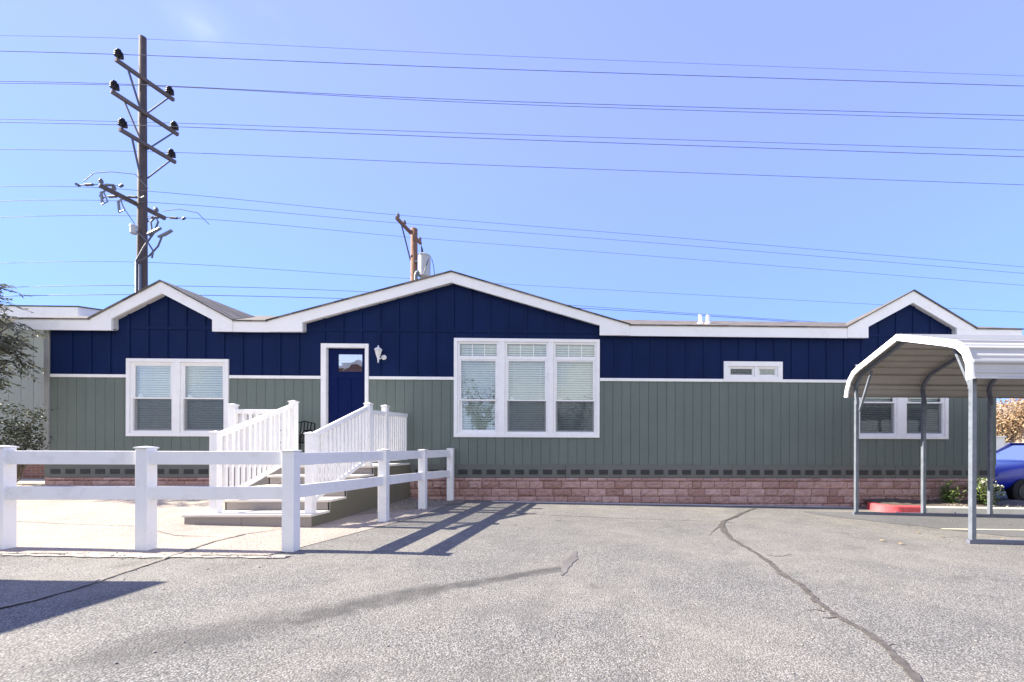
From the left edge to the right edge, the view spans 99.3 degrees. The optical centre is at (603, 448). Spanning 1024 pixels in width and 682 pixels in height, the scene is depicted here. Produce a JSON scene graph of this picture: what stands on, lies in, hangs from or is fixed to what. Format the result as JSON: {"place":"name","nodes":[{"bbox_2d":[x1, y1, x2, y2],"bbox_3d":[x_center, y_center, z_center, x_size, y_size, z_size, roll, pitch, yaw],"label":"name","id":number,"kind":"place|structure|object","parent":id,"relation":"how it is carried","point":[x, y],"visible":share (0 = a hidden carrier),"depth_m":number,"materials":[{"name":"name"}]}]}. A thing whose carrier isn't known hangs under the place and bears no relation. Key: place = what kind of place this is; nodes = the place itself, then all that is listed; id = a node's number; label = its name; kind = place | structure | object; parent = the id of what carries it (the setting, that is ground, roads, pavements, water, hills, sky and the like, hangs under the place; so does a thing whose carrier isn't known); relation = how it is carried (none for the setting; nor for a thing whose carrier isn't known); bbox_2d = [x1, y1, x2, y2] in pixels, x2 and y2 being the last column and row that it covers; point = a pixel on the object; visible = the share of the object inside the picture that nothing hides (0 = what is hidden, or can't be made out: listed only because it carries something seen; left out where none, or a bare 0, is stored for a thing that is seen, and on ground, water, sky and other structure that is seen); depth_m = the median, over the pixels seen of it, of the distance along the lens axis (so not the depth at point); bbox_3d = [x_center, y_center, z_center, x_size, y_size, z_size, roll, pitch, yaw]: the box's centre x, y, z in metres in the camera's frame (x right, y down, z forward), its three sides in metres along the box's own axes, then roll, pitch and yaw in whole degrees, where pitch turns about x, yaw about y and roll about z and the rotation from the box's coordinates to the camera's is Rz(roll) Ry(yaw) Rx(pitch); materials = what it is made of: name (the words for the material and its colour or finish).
{"place":"outdoors","nodes":[
{"label":"outdoors","id":0,"kind":"place"},
{"bbox_2d":[0,492,1023,681],"bbox_3d":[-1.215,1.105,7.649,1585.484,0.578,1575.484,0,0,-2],"label":"asphalt ground","id":1,"kind":"structure","parent":0,"point":[351,611],"depth_m":3.28,"materials":[{"name":"grey asphalt"}]},
{"bbox_2d":[0,284,46,393],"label":"leafy tree","id":2,"kind":"object","parent":1,"relation":"on","point":[6,346],"visible":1,"depth_m":8.79,"materials":[{"name":"green plant"}]},
{"bbox_2d":[17,479,47,482],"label":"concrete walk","id":3,"kind":"structure","parent":1,"relation":"on","point":[31,480],"depth_m":10.01,"materials":[{"name":"white concrete"}]},
{"bbox_2d":[0,305,101,478],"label":"neighbour home","id":4,"kind":"object","parent":1,"relation":"on","point":[30,395],"visible":0.15,"depth_m":10.87,"materials":[{"name":"grey wood"}]},
{"bbox_2d":[0,521,281,607],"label":"crack sealer","id":5,"kind":"object","parent":1,"relation":"on","point":[14,603],"visible":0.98,"depth_m":3.88,"materials":[{"name":"black asphalt"}]},
{"bbox_2d":[75,35,208,291],"bbox_3d":[-19.227,-8.007,17.941,3.714,18.620,1.995,0,0,-2],"label":"utility pole","id":6,"kind":"object","parent":1,"relation":"on","point":[140,231],"visible":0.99,"depth_m":17.82,"materials":[{"name":"wood"}]},
{"bbox_2d":[4,294,794,321],"bbox_3d":[-6.883,-6.985,21.465,43.076,1.775,3.588,0,0,-9],"label":"power line","id":7,"kind":"object","parent":6,"relation":"attached to","point":[343,298],"visible":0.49,"depth_m":20.41,"materials":[{"name":"metal"}]},
{"bbox_2d":[25,285,811,321],"bbox_3d":[-6.883,-7.340,21.465,43.076,1.781,3.583,0,0,-9],"label":"power line","id":8,"kind":"object","parent":6,"relation":"attached to","point":[363,291],"visible":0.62,"depth_m":20.58,"materials":[{"name":"metal"}]},
{"bbox_2d":[0,261,1012,311],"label":"power line","id":9,"kind":"object","parent":6,"relation":"attached to","point":[409,278],"visible":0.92,"depth_m":21.68,"materials":[{"name":"rubber"}]},
{"bbox_2d":[0,35,1015,75],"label":"power line","id":10,"kind":"object","parent":6,"relation":"attached to","point":[515,56],"visible":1,"depth_m":18.38,"materials":[{"name":"metal"}]},
{"bbox_2d":[0,149,1020,184],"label":"power line","id":11,"kind":"object","parent":6,"relation":"attached to","point":[504,165],"visible":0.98,"depth_m":19.15,"materials":[{"name":"metal"}]},
{"bbox_2d":[4,51,1018,85],"bbox_3d":[-3.083,-15.612,17.549,47.982,0.326,0.021,0,0,-2],"label":"power line","id":12,"kind":"object","parent":6,"relation":"attached to","point":[508,69],"visible":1,"depth_m":17.52,"materials":[{"name":"metal"}]},
{"bbox_2d":[11,119,1011,149],"bbox_3d":[-3.372,-14.105,19.192,52.473,0.389,0.018,0,0,-2],"label":"power line","id":13,"kind":"object","parent":6,"relation":"attached to","point":[514,134],"visible":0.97,"depth_m":19.16,"materials":[{"name":"metal"}]},
{"bbox_2d":[0,122,1023,156],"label":"power line","id":14,"kind":"object","parent":6,"relation":"attached to","point":[505,139],"visible":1,"depth_m":17.52,"materials":[{"name":"metal"}]},
{"bbox_2d":[0,81,1023,115],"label":"power line","id":15,"kind":"object","parent":6,"relation":"attached to","point":[507,101],"visible":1,"depth_m":17.52,"materials":[{"name":"metal"}]},
{"bbox_2d":[7,83,1023,120],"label":"power line","id":16,"kind":"object","parent":6,"relation":"attached to","point":[512,104],"visible":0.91,"depth_m":19.17,"materials":[{"name":"metal"}]},
{"bbox_2d":[12,200,1023,273],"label":"power line","id":17,"kind":"object","parent":6,"relation":"attached to","point":[519,232],"visible":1,"depth_m":22.38,"materials":[{"name":"metal"}]},
{"bbox_2d":[16,215,1023,285],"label":"power line","id":18,"kind":"object","parent":6,"relation":"attached to","point":[474,242],"visible":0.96,"depth_m":24.01,"materials":[{"name":"metal"}]},
{"bbox_2d":[1,553,289,557],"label":"fence footing","id":19,"kind":"object","parent":1,"relation":"on","point":[137,555],"visible":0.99,"depth_m":4.47,"materials":[{"name":"concrete"}]},
{"bbox_2d":[0,483,445,554],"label":"aggregate patio","id":20,"kind":"structure","parent":1,"relation":"on","point":[82,532],"depth_m":5.81,"materials":[{"name":"beige concrete"}]},
{"bbox_2d":[0,398,52,481],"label":"dark shrub","id":21,"kind":"object","parent":20,"relation":"on","point":[8,432],"visible":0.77,"depth_m":9.26,"materials":[{"name":"green plant"}]},
{"bbox_2d":[0,445,454,551],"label":"ranch fence","id":22,"kind":"object","parent":20,"relation":"on","point":[145,492],"visible":0.87,"depth_m":4.75,"materials":[{"name":"white plastic"}]},
{"bbox_2d":[182,400,409,526],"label":"entry stairs","id":23,"kind":"structure","parent":20,"relation":"on","point":[383,428],"depth_m":7.10,"materials":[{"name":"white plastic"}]},
{"bbox_2d":[280,421,315,452],"bbox_3d":[-6.469,-0.150,8.969,0.634,0.915,0.581,0,0,-2],"label":"patio chair","id":24,"kind":"object","parent":23,"relation":"on","point":[301,438],"visible":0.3,"depth_m":9.20,"materials":[{"name":"black metal"}]},
{"bbox_2d":[350,497,466,515],"bbox_3d":[-3.640,1.114,8.340,1.310,0.059,2.526,0,0,-2],"label":"sandy strip","id":25,"kind":"object","parent":20,"relation":"on","point":[408,501],"visible":0.78,"depth_m":8.62,"materials":[{"name":"concrete"}]},
{"bbox_2d":[395,213,434,280],"bbox_3d":[-9.624,-5.220,22.498,1.563,13.102,2.656,0,0,-2],"label":"utility pole","id":26,"kind":"object","parent":1,"relation":"on","point":[420,266],"visible":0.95,"depth_m":22.24,"materials":[{"name":"wood"}]},
{"bbox_2d":[0,186,1021,266],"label":"power line","id":27,"kind":"object","parent":26,"relation":"attached to","point":[498,223],"visible":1,"depth_m":21.74,"materials":[{"name":"metal"}]},
{"bbox_2d":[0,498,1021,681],"bbox_3d":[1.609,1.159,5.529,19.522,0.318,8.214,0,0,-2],"label":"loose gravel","id":28,"kind":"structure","parent":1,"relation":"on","point":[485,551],"depth_m":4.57,"materials":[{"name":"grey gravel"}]},
{"bbox_2d":[12,270,1023,506],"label":"manufactured home","id":29,"kind":"object","parent":1,"relation":"on","point":[508,393],"visible":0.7,"depth_m":9.64,"materials":[{"name":"green"}]},
{"bbox_2d":[131,362,172,432],"bbox_3d":[-9.963,-1.130,9.667,0.979,1.620,0.524,0,0,-2],"label":"window","id":30,"kind":"structure","parent":29,"relation":"in","point":[151,382],"depth_m":9.52,"materials":[{"name":"grey glass"}]},
{"bbox_2d":[181,362,224,432],"bbox_3d":[-8.867,-1.126,9.697,1.029,1.620,0.524,0,0,-2],"label":"window","id":31,"kind":"structure","parent":29,"relation":"in","point":[202,384],"depth_m":9.56,"materials":[{"name":"white glass"}]},
{"bbox_2d":[321,343,368,451],"bbox_3d":[-5.772,-1.020,9.545,1.040,2.645,0.142,0,0,-2],"label":"front door","id":32,"kind":"structure","parent":29,"relation":"in","point":[344,367],"depth_m":9.57,"materials":[{"name":"blue paint"}]},
{"bbox_2d":[457,342,498,433],"bbox_3d":[-2.834,-1.371,9.863,0.979,2.135,0.524,0,0,-2],"label":"window","id":33,"kind":"structure","parent":29,"relation":"in","point":[478,362],"depth_m":9.72,"materials":[{"name":"grey glass"}]},
{"bbox_2d":[505,342,547,433],"bbox_3d":[-1.747,-1.368,9.893,1.033,2.135,0.524,0,0,-2],"label":"window","id":34,"kind":"structure","parent":29,"relation":"in","point":[526,363],"depth_m":9.75,"materials":[{"name":"grey glass"}]},
{"bbox_2d":[553,342,595,433],"bbox_3d":[-0.659,-1.364,9.923,1.029,2.135,0.524,0,0,-2],"label":"window","id":35,"kind":"structure","parent":29,"relation":"in","point":[574,371],"depth_m":9.78,"materials":[{"name":"grey glass"}]},
{"bbox_2d":[729,366,753,376],"bbox_3d":[3.142,-1.764,10.028,0.663,0.304,0.524,0,0,-2],"label":"window","id":36,"kind":"structure","parent":29,"relation":"in","point":[734,371],"depth_m":9.79,"materials":[{"name":"white plastic"}]},
{"bbox_2d":[754,366,776,376],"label":"window","id":37,"kind":"structure","parent":29,"relation":"in","point":[761,371],"depth_m":9.80,"materials":[{"name":"white glass"}]},
{"bbox_2d":[859,397,896,435],"bbox_3d":[6.317,-1.081,10.116,0.968,1.620,0.524,0,0,-2],"label":"window","id":38,"kind":"structure","parent":29,"relation":"in","point":[877,416],"depth_m":9.98,"materials":[{"name":"grey glass"}]},
{"bbox_2d":[906,398,944,435],"bbox_3d":[7.431,-1.078,10.147,0.998,1.620,0.524,0,0,-2],"label":"window","id":39,"kind":"structure","parent":29,"relation":"in","point":[935,407],"depth_m":10.01,"materials":[{"name":"grey glass"}]},
{"bbox_2d":[560,551,578,574],"bbox_3d":[-0.360,1.201,4.527,0.124,0.003,0.955,0,0,9],"label":"dried tar smear","id":40,"kind":"object","parent":1,"relation":"on","point":[572,558],"visible":1,"depth_m":4.50},
{"bbox_2d":[453,510,708,520],"bbox_3d":[-0.364,1.195,7.602,4.902,0.082,0.087,0,0,7],"label":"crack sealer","id":41,"kind":"object","parent":1,"relation":"on","point":[576,515],"visible":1,"depth_m":7.59,"materials":[{"name":"black asphalt"}]},
{"bbox_2d":[474,500,853,506],"bbox_3d":[1.181,1.233,9.640,9.100,0.153,0.114,0,0,-2],"label":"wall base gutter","id":42,"kind":"object","parent":1,"relation":"on","point":[661,503],"depth_m":9.65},
{"bbox_2d":[492,501,853,507],"bbox_3d":[1.584,1.241,9.523,8.100,0.138,0.234,0,0,-2],"label":"concrete apron","id":43,"kind":"object","parent":1,"relation":"on","point":[671,504],"visible":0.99,"depth_m":9.52,"materials":[{"name":"grey concrete"}]},
{"bbox_2d":[709,508,922,681],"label":"crack sealer","id":44,"kind":"object","parent":1,"relation":"on","point":[913,675],"visible":1,"depth_m":3.19,"materials":[{"name":"grey asphalt"}]},
{"bbox_2d":[866,501,920,512],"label":"red kerb","id":45,"kind":"structure","parent":1,"relation":"on","point":[872,506],"depth_m":8.92,"materials":[{"name":"paint"}]},
{"bbox_2d":[803,511,1023,536],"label":"asphalt patch","id":46,"kind":"object","parent":1,"relation":"on","point":[958,523],"visible":0.84,"depth_m":7.83,"materials":[{"name":"grey asphalt"}]},
{"bbox_2d":[844,334,1023,544],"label":"metal carport","id":47,"kind":"object","parent":46,"relation":"on","point":[971,368],"visible":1,"depth_m":8.16,"materials":[{"name":"metal"}]},
{"bbox_2d":[941,528,1020,529],"bbox_3d":[9.678,1.372,7.130,8.250,0.089,0.080,0,0,-2],"label":"parking line","id":48,"kind":"object","parent":46,"relation":"on","point":[985,529],"visible":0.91,"depth_m":7.05,"materials":[{"name":"white paint"}]},
{"bbox_2d":[864,498,1023,507],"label":"planting bed","id":49,"kind":"object","parent":1,"relation":"on","point":[898,501],"visible":0.67,"depth_m":9.49,"materials":[{"name":"soil"}]},
{"bbox_2d":[936,480,967,502],"bbox_3d":[7.769,1.028,9.570,0.537,0.683,0.511,0,0,-19],"label":"green shrub","id":50,"kind":"object","parent":49,"relation":"on","point":[948,496],"visible":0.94,"depth_m":9.52,"materials":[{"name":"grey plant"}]},
{"bbox_2d":[964,476,1006,505],"bbox_3d":[8.462,0.980,9.419,0.697,0.752,0.740,0,0,30],"label":"flowering shrub","id":51,"kind":"object","parent":49,"relation":"on","point":[982,496],"visible":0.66,"depth_m":9.40,"materials":[{"name":"green plant"}]},
{"bbox_2d":[926,506,1023,513],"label":"kerb","id":52,"kind":"structure","parent":1,"relation":"on","point":[979,510],"depth_m":8.92,"materials":[{"name":"concrete"}]},
{"bbox_2d":[996,436,1006,450],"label":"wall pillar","id":53,"kind":"structure","parent":1,"relation":"on","point":[1000,441],"depth_m":27.08,"materials":[{"name":"white paint"}]},
{"bbox_2d":[993,443,1023,500],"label":"parked car","id":54,"kind":"object","parent":1,"relation":"on","point":[1009,471],"visible":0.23,"depth_m":11.04,"materials":[{"name":"blue paint"}]},
{"bbox_2d":[996,398,1023,442],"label":"autumn tree","id":55,"kind":"object","parent":1,"relation":"on","point":[1009,429],"visible":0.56,"depth_m":29.89,"materials":[{"name":"orange plant"}]},
{"bbox_2d":[0,0,1023,403],"label":"sky","id":56,"kind":"structure","parent":0,"point":[943,220],"materials":[{"name":"blue"}]}
]}

